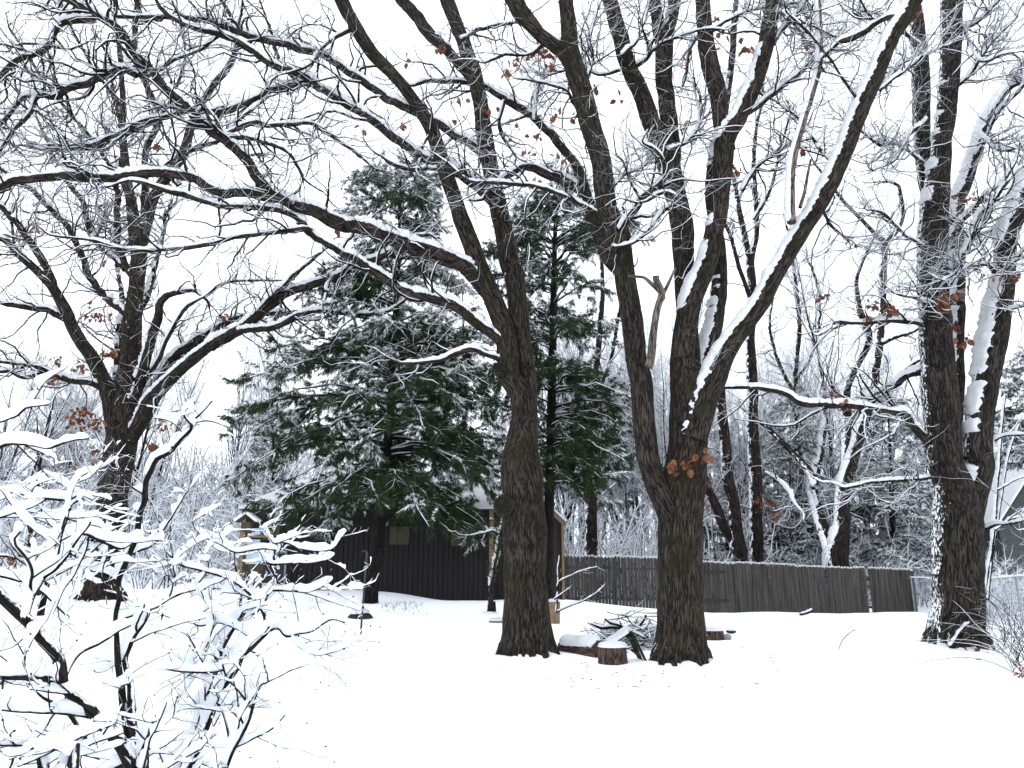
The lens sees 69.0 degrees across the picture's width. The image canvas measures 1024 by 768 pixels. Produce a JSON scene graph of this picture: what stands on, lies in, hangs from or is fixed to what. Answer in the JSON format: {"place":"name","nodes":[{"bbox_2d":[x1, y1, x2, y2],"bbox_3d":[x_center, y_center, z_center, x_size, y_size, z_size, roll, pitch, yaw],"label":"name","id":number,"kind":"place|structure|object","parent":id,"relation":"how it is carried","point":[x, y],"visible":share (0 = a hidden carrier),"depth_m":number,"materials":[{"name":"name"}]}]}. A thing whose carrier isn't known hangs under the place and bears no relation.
{"place":"outdoors","nodes":[
{"label":"outdoors","id":0,"kind":"place"},
{"bbox_2d":[0,565,1023,767],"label":"snow ground","id":1,"kind":"structure","parent":0,"point":[867,695],"depth_m":8.50,"materials":[{"name":"white snow"}]},
{"bbox_2d":[0,339,66,498],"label":"bare tree","id":2,"kind":"object","parent":1,"relation":"on","point":[29,464],"visible":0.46,"depth_m":30.69,"materials":[{"name":"white plant"}]},
{"bbox_2d":[0,285,76,485],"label":"bare tree","id":3,"kind":"object","parent":1,"relation":"on","point":[29,415],"visible":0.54,"depth_m":31.09,"materials":[{"name":"white plant"}]},
{"bbox_2d":[3,355,102,544],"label":"bare tree","id":4,"kind":"object","parent":1,"relation":"on","point":[61,454],"visible":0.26,"depth_m":32.52,"materials":[{"name":"white plant"}]},
{"bbox_2d":[7,317,112,562],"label":"bare tree","id":5,"kind":"object","parent":1,"relation":"on","point":[53,426],"visible":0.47,"depth_m":31.24,"materials":[{"name":"white plant"}]},
{"bbox_2d":[21,365,102,541],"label":"tree","id":6,"kind":"object","parent":1,"relation":"on","point":[81,458],"visible":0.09,"depth_m":33.75,"materials":[{"name":"grey plant"}]},
{"bbox_2d":[32,388,104,523],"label":"bare tree","id":7,"kind":"object","parent":1,"relation":"on","point":[84,446],"visible":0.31,"depth_m":30.70,"materials":[{"name":"white plant"}]},
{"bbox_2d":[0,279,142,615],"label":"bare tree","id":8,"kind":"object","parent":1,"relation":"on","point":[12,559],"visible":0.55,"depth_m":15.27,"materials":[{"name":"grey plant"}]},
{"bbox_2d":[18,312,144,504],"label":"bare tree","id":9,"kind":"object","parent":1,"relation":"on","point":[73,448],"visible":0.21,"depth_m":32.53,"materials":[{"name":"white plant"}]},
{"bbox_2d":[0,369,215,767],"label":"snowy shrub","id":10,"kind":"object","parent":1,"relation":"on","point":[44,744],"visible":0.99,"depth_m":2.40,"materials":[{"name":"white snow"}]},
{"bbox_2d":[25,309,191,478],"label":"bare tree","id":11,"kind":"object","parent":1,"relation":"on","point":[101,407],"visible":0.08,"depth_m":34.07,"materials":[{"name":"white plant"}]},
{"bbox_2d":[4,398,239,762],"bbox_3d":[-1.633,1.168,3.054,0.839,2.298,0.808,9,-16,-32],"label":"snowy shrub","id":12,"kind":"object","parent":1,"relation":"on","point":[139,612],"visible":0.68,"depth_m":3.18,"materials":[{"name":"white snow"}]},
{"bbox_2d":[59,263,206,500],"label":"bare tree","id":13,"kind":"object","parent":1,"relation":"on","point":[146,438],"visible":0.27,"depth_m":30.85,"materials":[{"name":"white plant"}]},
{"bbox_2d":[91,336,233,498],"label":"bare tree","id":14,"kind":"object","parent":1,"relation":"on","point":[169,459],"visible":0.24,"depth_m":36.06,"materials":[{"name":"white plant"}]},
{"bbox_2d":[146,295,242,523],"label":"bare tree","id":15,"kind":"object","parent":1,"relation":"on","point":[178,423],"visible":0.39,"depth_m":33.28,"materials":[{"name":"white plant"}]},
{"bbox_2d":[0,0,460,603],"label":"oak tree","id":16,"kind":"object","parent":1,"relation":"on","point":[126,402],"visible":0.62,"depth_m":20.54,"materials":[{"name":"brown plant"}]},
{"bbox_2d":[200,293,285,505],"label":"poplar tree","id":17,"kind":"object","parent":1,"relation":"on","point":[242,397],"visible":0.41,"depth_m":48.79,"materials":[{"name":"white plant"}]},
{"bbox_2d":[113,489,380,767],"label":"snowy shrub","id":18,"kind":"object","parent":1,"relation":"on","point":[210,698],"visible":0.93,"depth_m":3.52,"materials":[{"name":"white plant"}]},
{"bbox_2d":[233,512,260,606],"bbox_3d":[-6.123,4.049,17.025,0.552,2.218,0.320,0,-14,0],"label":"bird feeder","id":19,"kind":"object","parent":1,"relation":"on","point":[244,516],"visible":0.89,"depth_m":17.12,"materials":[{"name":"brown wood"}]},
{"bbox_2d":[239,533,267,587],"bbox_3d":[-7.047,4.914,20.400,0.793,1.613,0.373,0,-14,0],"label":"shelf rack","id":20,"kind":"object","parent":1,"relation":"on","point":[258,568],"visible":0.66,"depth_m":20.45,"materials":[{"name":"brown wood"}]},
{"bbox_2d":[223,393,308,515],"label":"pine tree","id":21,"kind":"object","parent":1,"relation":"on","point":[274,428],"visible":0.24,"depth_m":32.10,"materials":[{"name":"grey plant"}]},
{"bbox_2d":[234,252,300,476],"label":"poplar tree","id":22,"kind":"object","parent":1,"relation":"on","point":[275,346],"visible":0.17,"depth_m":52.67,"materials":[{"name":"white plant"}]},
{"bbox_2d":[223,275,326,465],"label":"bare tree","id":23,"kind":"object","parent":1,"relation":"on","point":[269,383],"visible":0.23,"depth_m":38.99,"materials":[{"name":"white plant"}]},
{"bbox_2d":[0,0,561,659],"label":"oak tree","id":24,"kind":"object","parent":1,"relation":"on","point":[526,620],"visible":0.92,"depth_m":13.27,"materials":[{"name":"brown plant"}]},
{"bbox_2d":[235,299,331,478],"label":"bare tree","id":25,"kind":"object","parent":1,"relation":"on","point":[282,408],"visible":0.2,"depth_m":39.59,"materials":[{"name":"white plant"}]},
{"bbox_2d":[0,422,583,588],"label":"thicket","id":26,"kind":"object","parent":1,"relation":"on","point":[6,502],"visible":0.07,"depth_m":29.36,"materials":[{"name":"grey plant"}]},
{"bbox_2d":[299,373,362,477],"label":"bare tree","id":27,"kind":"object","parent":1,"relation":"on","point":[326,470],"visible":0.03,"depth_m":43.01,"materials":[{"name":"white plant"}]},
{"bbox_2d":[348,608,372,618],"bbox_3d":[-3.275,4.996,16.075,0.582,0.304,0.582,0,-14,0],"label":"basin","id":28,"kind":"object","parent":1,"relation":"on","point":[354,615],"visible":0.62,"depth_m":15.93,"materials":[{"name":"plastic"}]},
{"bbox_2d":[216,147,509,603],"bbox_3d":[-3.557,-0.482,20.733,7.576,13.394,8.393,-9,-16,32],"label":"pine tree","id":29,"kind":"object","parent":1,"relation":"on","point":[385,475],"visible":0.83,"depth_m":19.51,"materials":[{"name":"green plant"}]},
{"bbox_2d":[237,479,498,600],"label":"shed","id":30,"kind":"structure","parent":1,"relation":"on","point":[438,567],"depth_m":21.91,"materials":[{"name":"black wood"}]},
{"bbox_2d":[389,526,409,544],"bbox_3d":[-3.325,4.479,22.025,0.580,0.522,0.030,0,-14,0],"label":"boarded window","id":31,"kind":"structure","parent":30,"relation":"in","point":[401,537],"depth_m":22.01,"materials":[{"name":"brown wood"}]},
{"bbox_2d":[419,281,502,493],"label":"tree","id":32,"kind":"object","parent":1,"relation":"on","point":[469,290],"visible":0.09,"depth_m":34.05,"materials":[{"name":"green plant"}]},
{"bbox_2d":[441,512,502,615],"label":"tree","id":33,"kind":"object","parent":1,"relation":"on","point":[491,608],"visible":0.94,"depth_m":17.70,"materials":[{"name":"brown plant"}]},
{"bbox_2d":[485,517,503,580],"bbox_3d":[-0.401,3.925,17.762,0.509,1.506,0.331,0,-14,0],"label":"ivy","id":34,"kind":"object","parent":33,"relation":"attached to","point":[495,552],"visible":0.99,"depth_m":17.77,"materials":[{"name":"green plant"}]},
{"bbox_2d":[459,393,510,485],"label":"bare tree","id":35,"kind":"object","parent":1,"relation":"on","point":[506,426],"visible":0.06,"depth_m":41.23,"materials":[{"name":"white plant"}]},
{"bbox_2d":[138,409,901,553],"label":"wood","id":36,"kind":"object","parent":1,"relation":"on","point":[577,506],"depth_m":54.46,"materials":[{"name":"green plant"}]},
{"bbox_2d":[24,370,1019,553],"bbox_3d":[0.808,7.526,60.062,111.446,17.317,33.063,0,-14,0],"label":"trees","id":37,"kind":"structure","parent":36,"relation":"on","point":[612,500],"depth_m":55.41,"materials":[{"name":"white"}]},
{"bbox_2d":[493,508,565,599],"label":"shed","id":38,"kind":"structure","parent":1,"relation":"on","point":[559,521],"depth_m":22.73,"materials":[{"name":"black wood"}]},
{"bbox_2d":[455,200,627,553],"bbox_3d":[0.699,-1.498,39.078,9.257,23.901,10.305,8,-16,-29],"label":"bare tree","id":39,"kind":"object","parent":1,"relation":"on","point":[564,496],"visible":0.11,"depth_m":38.09,"materials":[{"name":"white plant"}]},
{"bbox_2d":[549,598,560,623],"bbox_3d":[0.873,4.838,15.802,0.328,0.556,0.299,0,-14,0],"label":"log stump","id":40,"kind":"object","parent":1,"relation":"on","point":[554,617],"visible":0.51,"depth_m":15.69,"materials":[{"name":"brown wood"}]},
{"bbox_2d":[472,152,658,599],"bbox_3d":[1.625,-0.551,22.605,5.891,14.449,5.708,0,-14,0],"label":"pine tree","id":41,"kind":"object","parent":1,"relation":"on","point":[587,445],"visible":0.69,"depth_m":21.91,"materials":[{"name":"green plant"}]},
{"bbox_2d":[544,356,600,532],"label":"bare tree","id":42,"kind":"object","parent":1,"relation":"on","point":[561,503],"visible":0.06,"depth_m":37.57,"materials":[{"name":"white plant"}]},
{"bbox_2d":[531,220,615,513],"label":"bare tree","id":43,"kind":"object","parent":1,"relation":"on","point":[564,332],"visible":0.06,"depth_m":46.21,"materials":[{"name":"white plant"}]},
{"bbox_2d":[554,555,605,612],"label":"sapling","id":44,"kind":"object","parent":1,"relation":"on","point":[564,591],"visible":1,"depth_m":15.56,"materials":[{"name":"white plant"}]},
{"bbox_2d":[558,633,602,657],"bbox_3d":[1.149,4.416,12.546,0.355,0.424,0.893,10,-17,-35],"label":"log","id":45,"kind":"object","parent":1,"relation":"on","point":[586,644],"visible":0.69,"depth_m":12.38,"materials":[{"name":"brown plant"}]},
{"bbox_2d":[531,265,631,553],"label":"bare tree","id":46,"kind":"object","parent":1,"relation":"on","point":[570,508],"visible":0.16,"depth_m":38.36,"materials":[{"name":"white plant"}]},
{"bbox_2d":[528,220,660,554],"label":"bare tree","id":47,"kind":"object","parent":1,"relation":"on","point":[545,348],"visible":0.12,"depth_m":40.17,"materials":[{"name":"white plant"}]},
{"bbox_2d":[559,352,632,557],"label":"bare tree","id":48,"kind":"object","parent":1,"relation":"on","point":[602,500],"visible":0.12,"depth_m":36.76,"materials":[{"name":"white plant"}]},
{"bbox_2d":[540,287,660,511],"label":"bare tree","id":49,"kind":"object","parent":1,"relation":"on","point":[611,486],"visible":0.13,"depth_m":37.12,"materials":[{"name":"white plant"}]},
{"bbox_2d":[542,246,660,591],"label":"bare tree","id":50,"kind":"object","parent":1,"relation":"on","point":[591,538],"visible":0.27,"depth_m":31.13,"materials":[{"name":"grey plant"}]},
{"bbox_2d":[598,641,627,664],"bbox_3d":[1.562,4.183,11.536,0.475,0.389,0.476,0,-14,0],"label":"log stump","id":51,"kind":"object","parent":1,"relation":"on","point":[612,652],"visible":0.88,"depth_m":11.36,"materials":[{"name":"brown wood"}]},
{"bbox_2d":[580,598,656,653],"bbox_3d":[2.150,4.412,13.228,2.202,1.171,1.840,11,-17,-38],"label":"brush pile","id":52,"kind":"object","parent":1,"relation":"on","point":[645,633],"visible":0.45,"depth_m":13.05,"materials":[{"name":"brown plant"}]},
{"bbox_2d":[578,310,665,557],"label":"bare tree","id":53,"kind":"object","parent":1,"relation":"on","point":[626,494],"visible":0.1,"depth_m":37.91,"materials":[{"name":"white plant"}]},
{"bbox_2d":[579,306,671,545],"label":"bare tree","id":54,"kind":"object","parent":1,"relation":"on","point":[633,502],"visible":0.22,"depth_m":38.16,"materials":[{"name":"white plant"}]},
{"bbox_2d":[605,626,646,660],"bbox_3d":[1.823,4.172,11.968,0.559,0.517,0.810,0,-14,0],"label":"slatted frame","id":55,"kind":"object","parent":1,"relation":"on","point":[621,633],"visible":0.85,"depth_m":11.81,"materials":[{"name":"white"}]},
{"bbox_2d":[587,265,672,453],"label":"bare tree","id":56,"kind":"object","parent":1,"relation":"on","point":[656,363],"visible":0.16,"depth_m":39.62,"materials":[{"name":"white plant"}]},
{"bbox_2d":[609,355,669,535],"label":"bare tree","id":57,"kind":"object","parent":1,"relation":"on","point":[662,457],"visible":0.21,"depth_m":35.18,"materials":[{"name":"white plant"}]},
{"bbox_2d":[604,265,675,549],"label":"bare tree","id":58,"kind":"object","parent":1,"relation":"on","point":[647,343],"visible":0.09,"depth_m":45.69,"materials":[{"name":"white plant"}]},
{"bbox_2d":[609,302,671,492],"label":"bare tree","id":59,"kind":"object","parent":1,"relation":"on","point":[668,391],"visible":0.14,"depth_m":42.70,"materials":[{"name":"white plant"}]},
{"bbox_2d":[615,404,668,542],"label":"bare tree","id":60,"kind":"object","parent":1,"relation":"on","point":[646,527],"visible":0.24,"depth_m":36.19,"materials":[{"name":"white plant"}]},
{"bbox_2d":[583,292,711,537],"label":"bare tree","id":61,"kind":"object","parent":1,"relation":"on","point":[636,501],"visible":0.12,"depth_m":38.15,"materials":[{"name":"white plant"}]},
{"bbox_2d":[607,325,710,502],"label":"bare tree","id":62,"kind":"object","parent":1,"relation":"on","point":[628,422],"visible":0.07,"depth_m":37.62,"materials":[{"name":"white plant"}]},
{"bbox_2d":[330,0,1023,667],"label":"oak tree","id":63,"kind":"object","parent":1,"relation":"on","point":[676,488],"visible":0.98,"depth_m":13.20,"materials":[{"name":"brown plant"}]},
{"bbox_2d":[784,0,822,224],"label":"dead limb","id":64,"kind":"object","parent":63,"relation":"hanging from","point":[789,198],"visible":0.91,"depth_m":12.86,"materials":[{"name":"grey wood"}]},
{"bbox_2d":[612,229,746,474],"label":"bare tree","id":65,"kind":"object","parent":1,"relation":"on","point":[668,383],"visible":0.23,"depth_m":34.78,"materials":[{"name":"white plant"}]},
{"bbox_2d":[636,382,745,526],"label":"bare tree","id":66,"kind":"object","parent":1,"relation":"on","point":[705,512],"visible":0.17,"depth_m":32.68,"materials":[{"name":"white plant"}]},
{"bbox_2d":[706,626,723,640],"bbox_3d":[3.748,4.678,13.890,0.421,0.299,0.420,0,-14,0],"label":"log stump","id":67,"kind":"object","parent":1,"relation":"on","point":[714,633],"visible":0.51,"depth_m":13.72,"materials":[{"name":"brown wood"}]},
{"bbox_2d":[667,368,779,530],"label":"bare tree","id":68,"kind":"object","parent":1,"relation":"on","point":[735,477],"visible":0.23,"depth_m":33.37,"materials":[{"name":"white plant"}]},
{"bbox_2d":[564,554,917,613],"bbox_3d":[8.114,7.344,26.791,14.684,2.377,1.163,4,-14,-16],"label":"picket fence","id":69,"kind":"object","parent":1,"relation":"on","point":[750,587],"visible":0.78,"depth_m":27.34,"materials":[{"name":"grey wood"}]},
{"bbox_2d":[703,420,788,577],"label":"pine tree","id":70,"kind":"object","parent":1,"relation":"on","point":[719,534],"visible":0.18,"depth_m":33.74,"materials":[{"name":"grey plant"}]},
{"bbox_2d":[712,362,780,554],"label":"bare tree","id":71,"kind":"object","parent":1,"relation":"on","point":[744,423],"visible":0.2,"depth_m":34.15,"materials":[{"name":"white plant"}]},
{"bbox_2d":[664,290,830,576],"bbox_3d":[9.183,1.856,29.843,6.124,14.406,3.601,-4,-14,17],"label":"bare tree","id":72,"kind":"object","parent":1,"relation":"on","point":[732,532],"visible":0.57,"depth_m":29.41,"materials":[{"name":"brown plant"}]},
{"bbox_2d":[681,64,816,564],"bbox_3d":[10.672,-3.198,32.351,5.629,25.472,5.738,-12,-18,40],"label":"bare tree","id":73,"kind":"object","parent":1,"relation":"on","point":[756,534],"visible":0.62,"depth_m":32.56,"materials":[{"name":"brown plant"}]},
{"bbox_2d":[709,318,813,514],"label":"bare tree","id":74,"kind":"object","parent":1,"relation":"on","point":[761,419],"visible":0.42,"depth_m":33.97,"materials":[{"name":"white plant"}]},
{"bbox_2d":[719,356,805,519],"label":"bare tree","id":75,"kind":"object","parent":1,"relation":"on","point":[759,401],"visible":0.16,"depth_m":37.73,"materials":[{"name":"white plant"}]},
{"bbox_2d":[725,313,804,472],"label":"bare tree","id":76,"kind":"object","parent":1,"relation":"on","point":[766,371],"visible":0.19,"depth_m":39.95,"materials":[{"name":"white plant"}]},
{"bbox_2d":[737,358,824,549],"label":"bare tree","id":77,"kind":"object","parent":1,"relation":"on","point":[769,442],"visible":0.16,"depth_m":35.84,"materials":[{"name":"white plant"}]},
{"bbox_2d":[709,302,858,548],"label":"bare tree","id":78,"kind":"object","parent":1,"relation":"on","point":[801,381],"visible":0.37,"depth_m":35.91,"materials":[{"name":"white plant"}]},
{"bbox_2d":[730,294,838,487],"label":"bare tree","id":79,"kind":"object","parent":1,"relation":"on","point":[769,382],"visible":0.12,"depth_m":42.70,"materials":[{"name":"white plant"}]},
{"bbox_2d":[560,494,1023,619],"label":"bushes","id":80,"kind":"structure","parent":1,"relation":"on","point":[627,547],"depth_m":31.65,"materials":[{"name":"white"}]},
{"bbox_2d":[746,368,838,553],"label":"bare tree","id":81,"kind":"object","parent":1,"relation":"on","point":[790,465],"visible":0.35,"depth_m":33.15,"materials":[{"name":"white plant"}]},
{"bbox_2d":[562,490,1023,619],"bbox_3d":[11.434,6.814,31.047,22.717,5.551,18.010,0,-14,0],"label":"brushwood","id":82,"kind":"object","parent":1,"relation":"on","point":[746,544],"visible":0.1,"depth_m":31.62,"materials":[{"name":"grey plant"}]},
{"bbox_2d":[739,210,855,565],"bbox_3d":[13.527,0.557,35.030,5.467,19.414,4.170,2,-14,-9],"label":"bare tree","id":83,"kind":"object","parent":1,"relation":"on","point":[796,371],"visible":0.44,"depth_m":35.48,"materials":[{"name":"grey plant"}]},
{"bbox_2d":[728,381,869,590],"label":"pine tree","id":84,"kind":"object","parent":1,"relation":"on","point":[793,557],"visible":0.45,"depth_m":32.38,"materials":[{"name":"plant"}]},
{"bbox_2d":[756,324,860,491],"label":"bare tree","id":85,"kind":"object","parent":1,"relation":"on","point":[832,454],"visible":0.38,"depth_m":35.64,"materials":[{"name":"white plant"}]},
{"bbox_2d":[755,294,862,512],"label":"bare tree","id":86,"kind":"object","parent":1,"relation":"on","point":[809,386],"visible":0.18,"depth_m":39.73,"materials":[{"name":"white plant"}]},
{"bbox_2d":[725,166,895,513],"bbox_3d":[14.503,-1.344,35.539,9.782,22.690,8.788,1,-14,-5],"label":"bare tree","id":87,"kind":"object","parent":1,"relation":"on","point":[815,340],"visible":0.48,"depth_m":35.29,"materials":[{"name":"white plant"}]},
{"bbox_2d":[806,380,894,563],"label":"bare tree","id":88,"kind":"object","parent":1,"relation":"on","point":[859,497],"visible":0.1,"depth_m":35.04,"materials":[{"name":"white plant"}]},
{"bbox_2d":[726,123,977,592],"bbox_3d":[14.166,-1.106,32.355,11.013,21.559,4.939,-9,-16,33],"label":"bare tree","id":89,"kind":"object","parent":1,"relation":"on","point":[834,539],"visible":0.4,"depth_m":30.82,"materials":[{"name":"grey plant"}]},
{"bbox_2d":[685,0,1023,648],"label":"oak tree","id":90,"kind":"object","parent":1,"relation":"on","point":[961,469],"visible":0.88,"depth_m":14.33,"materials":[{"name":"brown plant"}]},
{"bbox_2d":[826,304,931,567],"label":"bare tree","id":91,"kind":"object","parent":1,"relation":"on","point":[877,453],"visible":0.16,"depth_m":35.33,"materials":[{"name":"white plant"}]},
{"bbox_2d":[829,391,932,588],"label":"pine tree","id":92,"kind":"object","parent":1,"relation":"on","point":[891,545],"visible":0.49,"depth_m":31.99,"materials":[{"name":"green plant"}]},
{"bbox_2d":[850,438,915,541],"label":"bare tree","id":93,"kind":"object","parent":1,"relation":"on","point":[882,532],"visible":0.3,"depth_m":33.41,"materials":[{"name":"white plant"}]},
{"bbox_2d":[846,282,923,534],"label":"bare tree","id":94,"kind":"object","parent":1,"relation":"on","point":[904,388],"visible":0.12,"depth_m":39.32,"materials":[{"name":"white plant"}]},
{"bbox_2d":[867,332,970,523],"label":"bare tree","id":95,"kind":"object","parent":1,"relation":"on","point":[915,509],"visible":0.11,"depth_m":32.18,"materials":[{"name":"white plant"}]},
{"bbox_2d":[873,270,981,570],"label":"bare tree","id":96,"kind":"object","parent":1,"relation":"on","point":[921,417],"visible":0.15,"depth_m":38.98,"materials":[{"name":"white plant"}]},
{"bbox_2d":[896,596,1023,678],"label":"bramble","id":97,"kind":"object","parent":1,"relation":"on","point":[1019,668],"visible":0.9,"depth_m":10.23,"materials":[{"name":"brown plant"}]},
{"bbox_2d":[905,560,1023,674],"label":"bramble","id":98,"kind":"object","parent":1,"relation":"on","point":[1013,636],"visible":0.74,"depth_m":12.37,"materials":[{"name":"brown plant"}]},
{"bbox_2d":[910,443,1023,605],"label":"neighbour house","id":99,"kind":"structure","parent":1,"relation":"on","point":[1013,495],"depth_m":31.51,"materials":[{"name":"grey"}]},
{"bbox_2d":[910,574,1023,624],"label":"chain link fence","id":100,"kind":"object","parent":1,"relation":"on","point":[1017,590],"visible":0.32,"depth_m":21.25,"materials":[{"name":"metal"}]},
{"bbox_2d":[985,395,1023,600],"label":"sapling","id":101,"kind":"object","parent":1,"relation":"on","point":[997,505],"visible":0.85,"depth_m":17.01,"materials":[{"name":"grey plant"}]},
{"bbox_2d":[986,570,1023,632],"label":"bramble","id":102,"kind":"object","parent":1,"relation":"on","point":[1005,610],"visible":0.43,"depth_m":16.48,"materials":[{"name":"brown plant"}]},
{"bbox_2d":[993,341,1023,481],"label":"pine tree","id":103,"kind":"object","parent":1,"relation":"on","point":[1013,370],"visible":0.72,"depth_m":27.65,"materials":[{"name":"green plant"}]},
{"bbox_2d":[0,0,1023,565],"label":"sky","id":104,"kind":"structure","parent":0,"point":[400,35],"materials":[{"name":"white"}]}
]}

